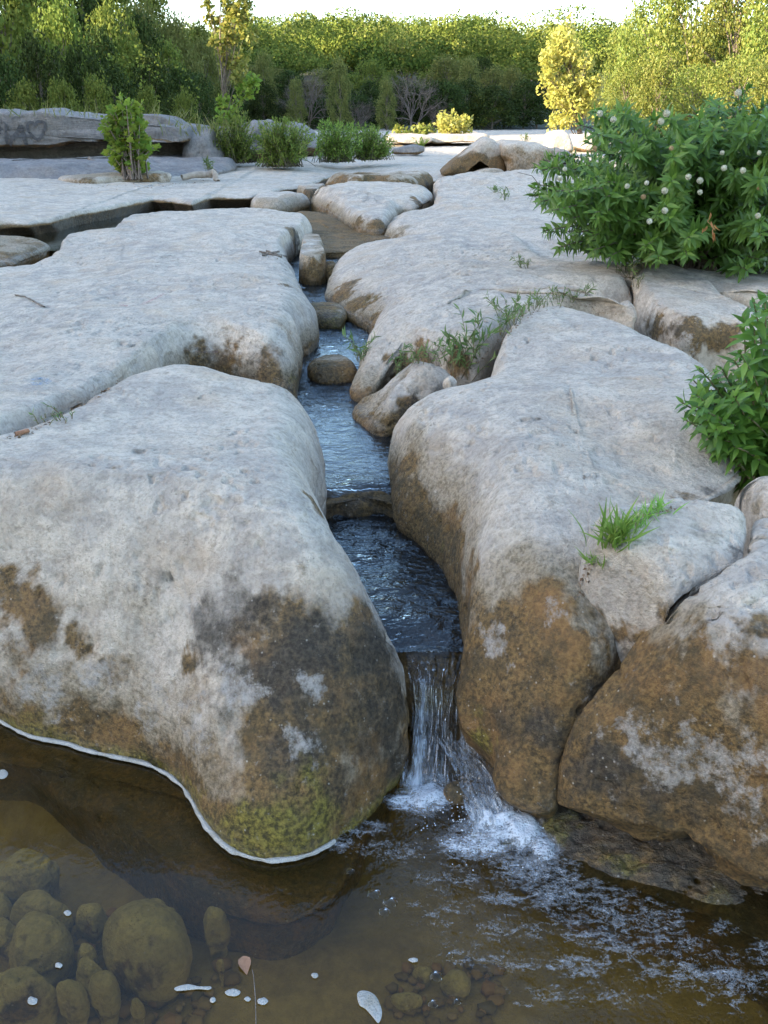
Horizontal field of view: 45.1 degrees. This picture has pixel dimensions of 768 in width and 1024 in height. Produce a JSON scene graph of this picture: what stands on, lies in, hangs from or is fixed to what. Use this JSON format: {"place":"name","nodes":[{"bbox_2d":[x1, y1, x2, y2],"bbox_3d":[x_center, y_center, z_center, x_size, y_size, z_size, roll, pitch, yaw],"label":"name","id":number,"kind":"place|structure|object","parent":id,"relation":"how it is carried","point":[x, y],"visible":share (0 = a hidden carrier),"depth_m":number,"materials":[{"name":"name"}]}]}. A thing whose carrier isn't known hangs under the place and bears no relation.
{"place":"outdoors","nodes":[
{"label":"outdoors","id":0,"kind":"place"},
{"bbox_2d":[0,155,235,178],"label":"rock apron","id":1,"kind":"object","parent":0,"point":[172,165],"visible":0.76,"depth_m":12.08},
{"bbox_2d":[18,197,434,250],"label":"pool water","id":2,"kind":"structure","parent":0,"point":[105,223],"depth_m":8.17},
{"bbox_2d":[311,181,433,235],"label":"boulder","id":3,"kind":"object","parent":2,"relation":"in","point":[374,208],"visible":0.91,"depth_m":8.80,"materials":[{"name":"stone"}]},
{"bbox_2d":[7,907,506,1023],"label":"gravel","id":4,"kind":"structure","parent":0,"point":[494,991],"depth_m":1.68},
{"bbox_2d":[55,979,89,1023],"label":"cobble","id":5,"kind":"object","parent":4,"relation":"on","point":[73,1001],"visible":1,"depth_m":1.59,"materials":[{"name":"stone"}]},
{"bbox_2d":[75,903,107,950],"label":"cobble","id":6,"kind":"object","parent":4,"relation":"on","point":[91,919],"visible":0.94,"depth_m":1.77,"materials":[{"name":"stone"}]},
{"bbox_2d":[88,970,120,1023],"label":"cobble","id":7,"kind":"object","parent":4,"relation":"on","point":[104,992],"visible":0.99,"depth_m":1.60,"materials":[{"name":"stone"}]},
{"bbox_2d":[0,129,663,256],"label":"bedrock ground","id":8,"kind":"structure","parent":0,"point":[33,206],"depth_m":10.25,"materials":[{"name":"stone"}]},
{"bbox_2d":[0,141,183,158],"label":"rock ledge","id":9,"kind":"object","parent":8,"relation":"on","point":[85,149],"visible":0.19,"depth_m":14.25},
{"bbox_2d":[0,108,209,147],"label":"rock ledge","id":10,"kind":"object","parent":9,"relation":"on","point":[39,128],"visible":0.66,"depth_m":13.33,"materials":[{"name":"grey stone"}]},
{"bbox_2d":[58,170,171,183],"bbox_3d":[-3.312,-4.054,11.348,1.222,0.226,0.864,-19,29,-37],"label":"rock slab","id":11,"kind":"object","parent":8,"relation":"on","point":[154,176],"visible":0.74,"depth_m":11.12,"materials":[{"name":"stone"}]},
{"bbox_2d":[97,91,161,179],"bbox_3d":[-3.121,-4.600,11.316,0.740,0.994,1.100,-7,24,-16],"label":"sycamore bush","id":12,"kind":"object","parent":8,"relation":"on","point":[123,125],"visible":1,"depth_m":11.07,"materials":[{"name":"green plant"}]},
{"bbox_2d":[182,126,225,157],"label":"boulder","id":13,"kind":"object","parent":8,"relation":"on","point":[201,145],"visible":0.55,"depth_m":13.60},
{"bbox_2d":[199,0,261,143],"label":"slender sapling","id":14,"kind":"object","parent":8,"relation":"on","point":[234,13],"visible":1,"depth_m":13.68,"materials":[{"name":"green plant"}]},
{"bbox_2d":[207,109,263,163],"bbox_3d":[-2.291,-5.638,13.910,0.983,0.811,0.799,0,23,0],"label":"willow shrub","id":15,"kind":"object","parent":8,"relation":"on","point":[234,147],"visible":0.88,"depth_m":13.80,"materials":[{"name":"green plant"}]},
{"bbox_2d":[213,71,262,129],"bbox_3d":[-2.193,-5.958,13.999,0.775,1.302,0.563,0,23,0],"label":"slender sapling shoot","id":16,"kind":"object","parent":8,"relation":"on","point":[252,80],"visible":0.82,"depth_m":13.87,"materials":[{"name":"green plant"}]},
{"bbox_2d":[250,191,309,212],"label":"boulder","id":17,"kind":"object","parent":8,"relation":"on","point":[287,201],"visible":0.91,"depth_m":9.43,"materials":[{"name":"stone"}]},
{"bbox_2d":[254,116,316,168],"bbox_3d":[-1.464,-5.422,13.558,0.985,0.744,0.782,0,23,0],"label":"willow shrub","id":18,"kind":"object","parent":8,"relation":"on","point":[279,150],"visible":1,"depth_m":13.44,"materials":[{"name":"green plant"}]},
{"bbox_2d":[312,117,363,163],"bbox_3d":[-0.728,-5.802,14.460,0.843,0.708,0.794,0,23,0],"label":"willow shrub","id":19,"kind":"object","parent":8,"relation":"on","point":[336,145],"visible":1,"depth_m":14.39,"materials":[{"name":"green plant"}]},
{"bbox_2d":[350,121,397,161],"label":"willow shrub","id":20,"kind":"object","parent":8,"relation":"on","point":[375,146],"visible":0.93,"depth_m":14.75,"materials":[{"name":"green plant"}]},
{"bbox_2d":[384,66,449,129],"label":"bare tree","id":21,"kind":"object","parent":8,"relation":"on","point":[430,91],"visible":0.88,"depth_m":48.53,"materials":[{"name":"plant"}]},
{"bbox_2d":[427,132,489,143],"bbox_3d":[1.925,-10.090,24.937,1.613,0.257,3.051,0,23,0],"label":"rock ledge","id":22,"kind":"object","parent":8,"relation":"on","point":[443,138],"visible":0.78,"depth_m":23.56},
{"bbox_2d":[433,108,473,133],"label":"sunlit bush","id":23,"kind":"object","parent":22,"relation":"on","point":[459,125],"visible":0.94,"depth_m":24.70,"materials":[{"name":"yellow plant"}]},
{"bbox_2d":[440,136,505,175],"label":"boulder","id":24,"kind":"object","parent":8,"relation":"on","point":[485,150],"visible":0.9,"depth_m":12.44,"materials":[{"name":"stone"}]},
{"bbox_2d":[536,13,609,133],"bbox_3d":[5.423,-12.264,26.273,2.386,3.409,2.183,0,23,0],"label":"yellow sycamore","id":25,"kind":"object","parent":8,"relation":"on","point":[564,90],"visible":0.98,"depth_m":25.88,"materials":[{"name":"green plant"}]},
{"bbox_2d":[290,255,458,648],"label":"stream water","id":26,"kind":"structure","parent":0,"point":[352,327],"depth_m":2.83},
{"bbox_2d":[299,234,325,302],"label":"stone","id":27,"kind":"object","parent":26,"relation":"in","point":[312,268],"visible":0.94,"depth_m":5.64,"materials":[{"name":"stone"}]},
{"bbox_2d":[311,302,346,351],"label":"stone","id":28,"kind":"object","parent":26,"relation":"in","point":[331,315],"visible":0.72,"depth_m":4.65,"materials":[{"name":"stone"}]},
{"bbox_2d":[307,354,356,402],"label":"stone","id":29,"kind":"object","parent":26,"relation":"in","point":[334,370],"visible":0.95,"depth_m":3.83,"materials":[{"name":"stone"}]},
{"bbox_2d":[326,491,397,557],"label":"stone","id":30,"kind":"object","parent":26,"relation":"in","point":[368,505],"visible":0.79,"depth_m":2.70,"materials":[{"name":"stone"}]},
{"bbox_2d":[0,67,767,1023],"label":"ground","id":31,"kind":"structure","parent":0,"point":[478,907],"depth_m":1.79,"materials":[{"name":"liquid"}]},
{"bbox_2d":[0,917,14,970],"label":"cobble","id":32,"kind":"object","parent":31,"relation":"on","point":[7,928],"visible":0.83,"depth_m":1.74,"materials":[{"name":"stone"}]},
{"bbox_2d":[0,49,35,108],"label":"evergreen tree","id":33,"kind":"object","parent":31,"relation":"on","point":[8,78],"visible":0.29,"depth_m":16.63,"materials":[{"name":"green plant"}]},
{"bbox_2d":[1,76,46,110],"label":"bush","id":34,"kind":"object","parent":31,"relation":"on","point":[23,93],"visible":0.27,"depth_m":15.91,"materials":[{"name":"green plant"}]},
{"bbox_2d":[0,235,50,267],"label":"rock shelf","id":35,"kind":"object","parent":31,"relation":"on","point":[15,251],"visible":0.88,"depth_m":6.41,"materials":[{"name":"stone"}]},
{"bbox_2d":[0,966,58,1023],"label":"cobble","id":36,"kind":"object","parent":31,"relation":"on","point":[20,986],"visible":1,"depth_m":1.60,"materials":[{"name":"stone"}]},
{"bbox_2d":[0,848,60,906],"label":"cobble","id":37,"kind":"object","parent":31,"relation":"on","point":[23,870],"visible":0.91,"depth_m":1.84,"materials":[{"name":"stone"}]},
{"bbox_2d":[0,0,73,108],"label":"oak tree","id":38,"kind":"object","parent":31,"relation":"on","point":[13,28],"visible":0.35,"depth_m":18.46,"materials":[{"name":"green plant"}]},
{"bbox_2d":[10,32,71,109],"bbox_3d":[-6.742,-7.926,18.362,1.502,2.881,1.427,-19,29,-37],"label":"evergreen tree","id":39,"kind":"object","parent":31,"relation":"on","point":[31,53],"visible":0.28,"depth_m":17.85,"materials":[{"name":"green plant"}]},
{"bbox_2d":[8,911,74,987],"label":"cobble","id":40,"kind":"object","parent":31,"relation":"on","point":[42,944],"visible":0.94,"depth_m":1.68,"materials":[{"name":"stone"}]},
{"bbox_2d":[9,889,73,932],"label":"cobble","id":41,"kind":"object","parent":31,"relation":"on","point":[42,901],"visible":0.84,"depth_m":1.77,"materials":[{"name":"stone"}]},
{"bbox_2d":[44,75,82,111],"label":"bush","id":42,"kind":"object","parent":31,"relation":"on","point":[62,89],"visible":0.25,"depth_m":16.33,"materials":[{"name":"green plant"}]},
{"bbox_2d":[27,0,112,111],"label":"oak tree","id":43,"kind":"object","parent":31,"relation":"on","point":[55,16],"visible":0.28,"depth_m":21.18,"materials":[{"name":"green plant"}]},
{"bbox_2d":[60,39,113,113],"bbox_3d":[-6.167,-8.287,19.288,1.367,2.810,1.298,1,23,1],"label":"evergreen tree","id":44,"kind":"object","parent":31,"relation":"on","point":[78,57],"visible":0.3,"depth_m":18.78,"materials":[{"name":"green plant"}]},
{"bbox_2d":[77,70,114,113],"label":"bush","id":45,"kind":"object","parent":31,"relation":"on","point":[95,89],"visible":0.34,"depth_m":17.68,"materials":[{"name":"green plant"}]},
{"bbox_2d":[79,23,127,102],"bbox_3d":[-7.776,-11.452,25.591,1.711,3.755,1.435,1,23,2],"label":"evergreen tree","id":46,"kind":"object","parent":31,"relation":"on","point":[102,40],"visible":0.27,"depth_m":24.91,"materials":[{"name":"green plant"}]},
{"bbox_2d":[82,0,141,99],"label":"oak tree","id":47,"kind":"object","parent":31,"relation":"on","point":[108,16],"visible":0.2,"depth_m":26.60,"materials":[{"name":"green plant"}]},
{"bbox_2d":[94,61,140,105],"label":"evergreen tree","id":48,"kind":"object","parent":31,"relation":"on","point":[115,74],"visible":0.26,"depth_m":21.68,"materials":[{"name":"green plant"}]},
{"bbox_2d":[119,7,170,105],"bbox_3d":[-8.368,-15.039,32.644,2.383,4.906,1.999,9,25,21],"label":"evergreen tree","id":49,"kind":"object","parent":31,"relation":"on","point":[145,36],"visible":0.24,"depth_m":31.91,"materials":[{"name":"green plant"}]},
{"bbox_2d":[102,898,192,1005],"bbox_3d":[-0.433,0.806,1.705,0.150,0.177,0.177,-15,27,-31],"label":"cobble","id":50,"kind":"object","parent":31,"relation":"on","point":[147,951],"visible":0.97,"depth_m":1.65,"materials":[{"name":"stone"}]},
{"bbox_2d":[126,51,175,114],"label":"evergreen tree","id":51,"kind":"object","parent":31,"relation":"on","point":[147,60],"visible":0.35,"depth_m":25.24,"materials":[{"name":"green plant"}]},
{"bbox_2d":[0,208,318,434],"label":"rock slab","id":52,"kind":"object","parent":31,"relation":"on","point":[130,295],"visible":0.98,"depth_m":3.94,"materials":[{"name":"stone"}]},
{"bbox_2d":[156,7,206,116],"bbox_3d":[-8.773,-18.522,39.831,2.654,5.714,2.634,-20,30,-39],"label":"pale tree","id":53,"kind":"object","parent":31,"relation":"on","point":[171,31],"visible":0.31,"depth_m":39.16,"materials":[{"name":"green plant"}]},
{"bbox_2d":[158,62,204,123],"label":"evergreen tree","id":54,"kind":"object","parent":31,"relation":"on","point":[178,78],"visible":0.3,"depth_m":28.03,"materials":[{"name":"green plant"}]},
{"bbox_2d":[0,724,373,960],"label":"sunken shelf","id":55,"kind":"object","parent":31,"relation":"on","point":[138,827],"visible":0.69,"depth_m":1.87,"materials":[{"name":"stone"}]},
{"bbox_2d":[179,71,219,125],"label":"evergreen tree","id":56,"kind":"object","parent":31,"relation":"on","point":[205,89],"visible":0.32,"depth_m":32.67,"materials":[{"name":"green plant"}]},
{"bbox_2d":[0,364,409,875],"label":"boulder","id":57,"kind":"object","parent":31,"relation":"on","point":[186,602],"visible":0.98,"depth_m":1.98,"materials":[{"name":"stone"}]},
{"bbox_2d":[183,30,232,124],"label":"pale tree","id":58,"kind":"object","parent":31,"relation":"on","point":[198,46],"visible":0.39,"depth_m":43.13,"materials":[{"name":"green plant"}]},
{"bbox_2d":[203,906,230,961],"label":"cobble","id":59,"kind":"object","parent":31,"relation":"on","point":[217,932],"visible":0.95,"depth_m":1.73,"materials":[{"name":"stone"}]},
{"bbox_2d":[247,48,278,119],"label":"pale tree","id":60,"kind":"object","parent":31,"relation":"on","point":[261,64],"visible":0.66,"depth_m":50.47,"materials":[{"name":"green plant"}]},
{"bbox_2d":[246,79,282,123],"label":"evergreen tree","id":61,"kind":"object","parent":31,"relation":"on","point":[254,103],"visible":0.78,"depth_m":50.19,"materials":[{"name":"green plant"}]},
{"bbox_2d":[285,76,308,124],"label":"pale tree","id":62,"kind":"object","parent":31,"relation":"on","point":[297,99],"visible":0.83,"depth_m":47.41,"materials":[{"name":"green plant"}]},
{"bbox_2d":[324,52,353,127],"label":"pale tree","id":63,"kind":"object","parent":31,"relation":"on","point":[339,75],"visible":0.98,"depth_m":47.23,"materials":[{"name":"green plant"}]},
{"bbox_2d":[297,211,390,261],"bbox_3d":[-0.351,-2.284,7.761,0.712,0.292,2.606,-3,23,-7],"label":"rock shelf","id":64,"kind":"object","parent":31,"relation":"on","point":[339,239],"visible":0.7,"depth_m":7.40,"materials":[{"name":"stone"}]},
{"bbox_2d":[353,58,391,106],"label":"oak tree","id":65,"kind":"object","parent":31,"relation":"on","point":[372,68],"visible":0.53,"depth_m":58.05,"materials":[{"name":"green plant"}]},
{"bbox_2d":[325,170,432,192],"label":"boulder","id":66,"kind":"object","parent":31,"relation":"on","point":[422,178],"visible":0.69,"depth_m":10.88,"materials":[{"name":"stone"}]},
{"bbox_2d":[0,12,767,110],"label":"bank woods","id":67,"kind":"object","parent":31,"relation":"on","point":[125,72],"visible":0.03,"depth_m":24.80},
{"bbox_2d":[2,2,767,82],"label":"woods","id":68,"kind":"object","parent":31,"relation":"on","point":[314,41],"visible":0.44,"depth_m":70.17,"materials":[{"name":"green plant"}]},
{"bbox_2d":[373,76,397,130],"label":"pale tree","id":69,"kind":"object","parent":31,"relation":"on","point":[385,101],"visible":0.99,"depth_m":47.50,"materials":[{"name":"green plant"}]},
{"bbox_2d":[352,361,450,481],"bbox_3d":[0.078,-0.343,3.350,0.352,0.394,0.294,-10,25,-22],"label":"boulder","id":70,"kind":"object","parent":31,"relation":"on","point":[378,415],"visible":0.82,"depth_m":3.23,"materials":[{"name":"stone"}]},
{"bbox_2d":[388,339,458,374],"bbox_3d":[0.145,-0.556,3.299,0.277,0.147,0.156,6,24,15],"label":"weed clump","id":71,"kind":"object","parent":70,"relation":"on","point":[412,354],"visible":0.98,"depth_m":3.28,"materials":[{"name":"green plant"}]},
{"bbox_2d":[386,607,462,760],"bbox_3d":[0.124,0.507,2.250,0.241,0.497,0.301,0,23,0],"label":"sill rock","id":72,"kind":"object","parent":31,"relation":"on","point":[438,628],"visible":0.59,"depth_m":2.11,"materials":[{"name":"stone"}]},
{"bbox_2d":[406,79,456,128],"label":"evergreen tree","id":73,"kind":"object","parent":31,"relation":"on","point":[428,100],"visible":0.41,"depth_m":49.28,"materials":[{"name":"green plant"}]},
{"bbox_2d":[417,79,470,126],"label":"evergreen tree","id":74,"kind":"object","parent":31,"relation":"on","point":[454,96],"visible":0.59,"depth_m":49.05,"materials":[{"name":"green plant"}]},
{"bbox_2d":[421,53,468,100],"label":"pale tree","id":75,"kind":"object","parent":31,"relation":"on","point":[448,63],"visible":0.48,"depth_m":58.77,"materials":[{"name":"green plant"}]},
{"bbox_2d":[440,969,470,1000],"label":"cobble","id":76,"kind":"object","parent":31,"relation":"on","point":[455,983],"visible":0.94,"depth_m":1.67,"materials":[{"name":"stone"}]},
{"bbox_2d":[442,780,475,857],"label":"stone","id":77,"kind":"object","parent":31,"relation":"on","point":[451,789],"visible":0.84,"depth_m":1.92,"materials":[{"name":"stone"}]},
{"bbox_2d":[324,226,631,366],"bbox_3d":[0.349,-1.200,5.145,1.310,0.558,2.175,-6,24,-13],"label":"stream bank rock","id":78,"kind":"object","parent":31,"relation":"on","point":[368,283],"visible":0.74,"depth_m":5.00,"materials":[{"name":"stone"}]},
{"bbox_2d":[350,259,636,444],"bbox_3d":[0.249,-0.745,4.087,1.156,0.553,1.398,-10,25,-23],"label":"stream bank rock","id":79,"kind":"object","parent":31,"relation":"on","point":[418,315],"visible":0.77,"depth_m":3.73,"materials":[{"name":"stone"}]},
{"bbox_2d":[467,84,522,129],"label":"evergreen tree","id":80,"kind":"object","parent":31,"relation":"on","point":[498,96],"visible":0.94,"depth_m":49.98,"materials":[{"name":"green plant"}]},
{"bbox_2d":[506,77,542,128],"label":"evergreen tree","id":81,"kind":"object","parent":31,"relation":"on","point":[521,103],"visible":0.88,"depth_m":51.47,"materials":[{"name":"green plant"}]},
{"bbox_2d":[387,306,740,818],"bbox_3d":[0.525,-0.097,2.748,1.078,0.655,2.176,14,27,29],"label":"boulder","id":82,"kind":"object","parent":31,"relation":"on","point":[529,444],"visible":0.84,"depth_m":2.20,"materials":[{"name":"stone"}]},
{"bbox_2d":[431,303,502,380],"bbox_3d":[0.298,-0.606,3.357,0.275,0.266,0.232,0,23,0],"label":"weed clump","id":83,"kind":"object","parent":82,"relation":"on","point":[466,342],"visible":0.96,"depth_m":3.36,"materials":[{"name":"green plant"}]},
{"bbox_2d":[578,497,746,662],"bbox_3d":[0.559,0.229,1.899,0.350,0.486,0.344,0,23,0],"label":"boulder","id":84,"kind":"object","parent":82,"relation":"on","point":[659,576],"visible":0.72,"depth_m":1.76,"materials":[{"name":"stone"}]},
{"bbox_2d":[569,496,658,552],"bbox_3d":[0.433,0.022,1.754,0.142,0.101,0.126,-15,28,-32],"label":"grass tuft","id":85,"kind":"object","parent":84,"relation":"on","point":[623,527],"visible":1,"depth_m":1.75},
{"bbox_2d":[675,289,767,496],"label":"young buttonbush","id":86,"kind":"object","parent":82,"relation":"on","point":[733,420],"visible":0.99,"depth_m":2.15,"materials":[{"name":"green plant"}]},
{"bbox_2d":[734,476,767,557],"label":"boulder","id":87,"kind":"object","parent":82,"relation":"on","point":[751,503],"visible":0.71,"depth_m":2.04,"materials":[{"name":"stone"}]},
{"bbox_2d":[384,168,767,317],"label":"rock slab","id":88,"kind":"object","parent":31,"relation":"on","point":[467,199],"visible":0.16,"depth_m":7.00,"materials":[{"name":"stone"}]},
{"bbox_2d":[496,139,558,170],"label":"boulder","id":89,"kind":"object","parent":88,"relation":"on","point":[517,154],"visible":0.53,"depth_m":12.15,"materials":[{"name":"stone"}]},
{"bbox_2d":[523,82,767,282],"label":"buttonbush","id":90,"kind":"object","parent":88,"relation":"on","point":[678,194],"visible":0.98,"depth_m":4.09,"materials":[{"name":"green plant"}]},
{"bbox_2d":[595,13,649,107],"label":"yellow green tree","id":91,"kind":"object","parent":31,"relation":"on","point":[612,65],"visible":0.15,"depth_m":41.20,"materials":[{"name":"green plant"}]},
{"bbox_2d":[600,63,652,115],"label":"yellow green tree","id":92,"kind":"object","parent":31,"relation":"on","point":[619,77],"visible":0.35,"depth_m":34.27,"materials":[{"name":"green plant"}]},
{"bbox_2d":[509,804,767,1013],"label":"rock shelf","id":93,"kind":"object","parent":31,"relation":"on","point":[687,901],"visible":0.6,"depth_m":1.73,"materials":[{"name":"stone"}]},
{"bbox_2d":[556,545,767,887],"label":"boulder","id":94,"kind":"object","parent":93,"relation":"on","point":[667,739],"visible":0.99,"depth_m":1.63,"materials":[{"name":"stone"}]},
{"bbox_2d":[611,0,698,118],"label":"yellow green tree","id":95,"kind":"object","parent":31,"relation":"on","point":[641,17],"visible":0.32,"depth_m":35.40,"materials":[{"name":"green plant"}]},
{"bbox_2d":[623,49,694,134],"bbox_3d":[9.448,-14.070,32.025,2.546,3.473,2.559,12,26,26],"label":"yellow green tree","id":96,"kind":"object","parent":31,"relation":"on","point":[654,78],"visible":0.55,"depth_m":31.43,"materials":[{"name":"green plant"}]},
{"bbox_2d":[639,0,735,118],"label":"yellow green tree","id":97,"kind":"object","parent":31,"relation":"on","point":[662,37],"visible":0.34,"depth_m":33.61,"materials":[{"name":"green plant"}]},
{"bbox_2d":[656,60,726,135],"bbox_3d":[9.458,-12.287,28.526,2.296,2.902,2.358,-4,23,-9],"label":"yellow green tree","id":98,"kind":"object","parent":31,"relation":"on","point":[679,82],"visible":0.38,"depth_m":28.03,"materials":[{"name":"green plant"}]},
{"bbox_2d":[631,263,764,382],"bbox_3d":[1.322,-0.776,4.175,0.462,0.541,1.159,0,23,0],"label":"boulder","id":99,"kind":"object","parent":31,"relation":"on","point":[684,310],"visible":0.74,"depth_m":3.74,"materials":[{"name":"stone"}]},
{"bbox_2d":[676,0,767,107],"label":"yellow green tree","id":100,"kind":"object","parent":31,"relation":"on","point":[737,25],"visible":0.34,"depth_m":31.86,"materials":[{"name":"green plant"}]},
{"bbox_2d":[697,51,767,135],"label":"yellow green tree","id":101,"kind":"object","parent":31,"relation":"on","point":[722,78],"visible":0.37,"depth_m":26.10,"materials":[{"name":"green plant"}]},
{"bbox_2d":[729,0,767,112],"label":"yellow green tree","id":102,"kind":"object","parent":31,"relation":"on","point":[752,35],"visible":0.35,"depth_m":29.22,"materials":[{"name":"green plant"}]},
{"bbox_2d":[1,0,767,36],"label":"sky","id":103,"kind":"structure","parent":0,"point":[614,9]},
{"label":"pool water","id":104,"kind":"structure","parent":0,"visible":0},
{"bbox_2d":[0,719,335,863],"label":"scum line","id":105,"kind":"object","parent":104,"relation":"on","point":[214,835],"visible":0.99,"depth_m":1.91,"materials":[{"name":"liquid"}]},
{"bbox_2d":[398,644,539,848],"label":"waterfall","id":106,"kind":"structure","parent":104,"relation":"on","point":[416,780],"depth_m":1.96,"materials":[{"name":"white liquid"}]},
{"bbox_2d":[341,773,731,971],"bbox_3d":[0.291,0.693,1.649,0.899,0.023,0.467,21,31,40],"label":"foam","id":107,"kind":"object","parent":104,"relation":"on","point":[531,825],"visible":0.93,"depth_m":1.83,"materials":[{"name":"grey"}]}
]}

